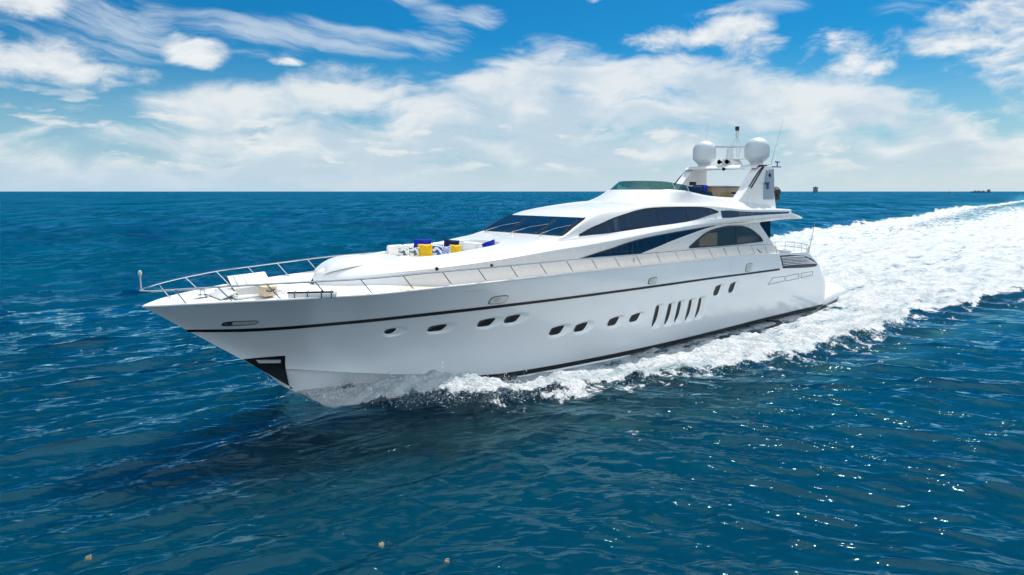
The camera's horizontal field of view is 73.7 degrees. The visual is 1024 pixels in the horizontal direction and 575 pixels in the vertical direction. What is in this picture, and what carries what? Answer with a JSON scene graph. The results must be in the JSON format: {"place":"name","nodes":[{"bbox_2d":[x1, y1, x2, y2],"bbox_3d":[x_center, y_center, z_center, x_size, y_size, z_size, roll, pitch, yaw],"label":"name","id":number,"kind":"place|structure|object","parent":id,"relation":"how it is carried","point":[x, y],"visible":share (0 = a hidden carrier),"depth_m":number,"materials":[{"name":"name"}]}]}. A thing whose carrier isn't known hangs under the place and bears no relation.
{"place":"outdoors","nodes":[
{"label":"outdoors","id":0,"kind":"place"},
{"bbox_2d":[0,191,1023,574],"bbox_3d":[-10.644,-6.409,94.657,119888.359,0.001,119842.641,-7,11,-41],"label":"deep water","id":1,"kind":"structure","parent":0,"point":[472,513],"depth_m":18.67,"materials":[{"name":"blue liquid"}]},
{"bbox_2d":[138,122,845,407],"bbox_3d":[4.477,-2.262,29.359,37.073,10.901,7.040,-7,11,-41],"label":"motor yacht","id":2,"kind":"object","parent":1,"relation":"on","point":[621,267],"visible":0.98,"depth_m":23.46,"materials":[{"name":"white plastic"}]},
{"bbox_2d":[258,285,276,296],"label":"seat cushion block","id":3,"kind":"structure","parent":2,"relation":"on","point":[265,291],"depth_m":18.14,"materials":[{"name":"beige fabric"}]},
{"bbox_2d":[287,290,337,297],"bbox_3d":[-5.323,0.163,18.226,1.265,0.202,0.354,-1,8,-8],"label":"folded gangway","id":4,"kind":"object","parent":2,"relation":"on","point":[321,294],"visible":1,"depth_m":18.09,"materials":[{"name":"white metal"}]},
{"bbox_2d":[398,248,407,255],"bbox_3d":[-3.466,-1.125,21.718,0.301,0.239,0.180,-1,8,-4],"label":"scatter cushion","id":5,"kind":"object","parent":2,"relation":"on","point":[403,252],"visible":1,"depth_m":21.66,"materials":[{"name":"grey fabric"}]},
{"bbox_2d":[409,247,418,255],"bbox_3d":[-3.124,-1.140,21.749,0.321,0.271,0.180,0,8,-4],"label":"scatter cushion","id":6,"kind":"object","parent":2,"relation":"on","point":[413,251],"visible":1,"depth_m":21.69,"materials":[{"name":"grey fabric"}]},
{"bbox_2d":[413,239,431,247],"bbox_3d":[-3.018,-1.461,23.028,0.622,0.338,0.241,-1,8,-4],"label":"scatter cushion","id":7,"kind":"object","parent":2,"relation":"on","point":[421,241],"visible":0.54,"depth_m":22.96,"materials":[{"name":"blue fabric"}]},
{"bbox_2d":[418,244,432,255],"bbox_3d":[-2.782,-1.197,21.867,0.481,0.388,0.223,-1,8,-4],"label":"scatter cushion","id":8,"kind":"object","parent":2,"relation":"on","point":[425,249],"visible":1,"depth_m":21.79,"materials":[{"name":"yellow fabric"}]},
{"bbox_2d":[432,245,442,254],"bbox_3d":[-2.460,-1.198,22.016,0.479,0.391,0.220,-1,8,-4],"label":"scatter cushion","id":9,"kind":"object","parent":2,"relation":"on","point":[437,249],"visible":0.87,"depth_m":21.94,"materials":[{"name":"multicoloured fabric"}]},
{"bbox_2d":[442,246,450,253],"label":"scatter cushion","id":10,"kind":"object","parent":2,"relation":"on","point":[446,250],"visible":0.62,"depth_m":22.20,"materials":[{"name":"multicoloured fabric"}]},
{"bbox_2d":[444,239,459,246],"bbox_3d":[-2.048,-1.377,22.929,0.574,0.524,0.243,-1,8,-4],"label":"scatter cushion","id":11,"kind":"object","parent":2,"relation":"on","point":[447,242],"visible":0.49,"depth_m":22.87,"materials":[{"name":"blue fabric"}]},
{"bbox_2d":[449,245,460,252],"bbox_3d":[-1.871,-1.249,22.526,0.413,0.336,0.195,-1,8,-4],"label":"scatter cushion","id":12,"kind":"object","parent":2,"relation":"on","point":[455,248],"visible":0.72,"depth_m":22.46,"materials":[{"name":"yellow fabric"}]},
{"bbox_2d":[482,239,494,246],"bbox_3d":[-0.803,-1.453,23.689,0.569,0.452,0.248,2,8,13],"label":"scatter cushion","id":13,"kind":"object","parent":2,"relation":"on","point":[489,243],"visible":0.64,"depth_m":23.63,"materials":[{"name":"blue fabric"}]},
{"bbox_2d":[774,186,780,201],"bbox_3d":[13.081,-4.757,34.855,1.077,0.916,0.950,-7,11,-41],"label":"cover bundle","id":14,"kind":"object","parent":2,"relation":"on","point":[777,191],"visible":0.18,"depth_m":34.59,"materials":[{"name":"fabric"}]},
{"bbox_2d":[813,186,817,192],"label":"cargo ship","id":15,"kind":"object","parent":1,"relation":"on","point":[815,189],"visible":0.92,"depth_m":2676.56},
{"bbox_2d":[970,189,990,192],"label":"freighter","id":16,"kind":"object","parent":1,"relation":"on","point":[982,191],"visible":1,"depth_m":3515.79,"materials":[{"name":"grey metal"}]},
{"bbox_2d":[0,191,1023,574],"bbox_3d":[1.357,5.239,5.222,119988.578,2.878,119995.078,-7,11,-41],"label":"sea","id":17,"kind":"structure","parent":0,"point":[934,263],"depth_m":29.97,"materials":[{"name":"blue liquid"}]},
{"bbox_2d":[258,315,938,409],"bbox_3d":[3.539,1.122,28.859,27.742,1.602,17.622,-7,11,-41],"label":"bow spray","id":18,"kind":"object","parent":17,"relation":"on","point":[371,389],"visible":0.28,"depth_m":19.64,"materials":[{"name":"white liquid"}]},
{"bbox_2d":[0,0,1023,190],"label":"sky","id":19,"kind":"structure","parent":0,"point":[96,95],"materials":[{"name":"blue"}]}
]}

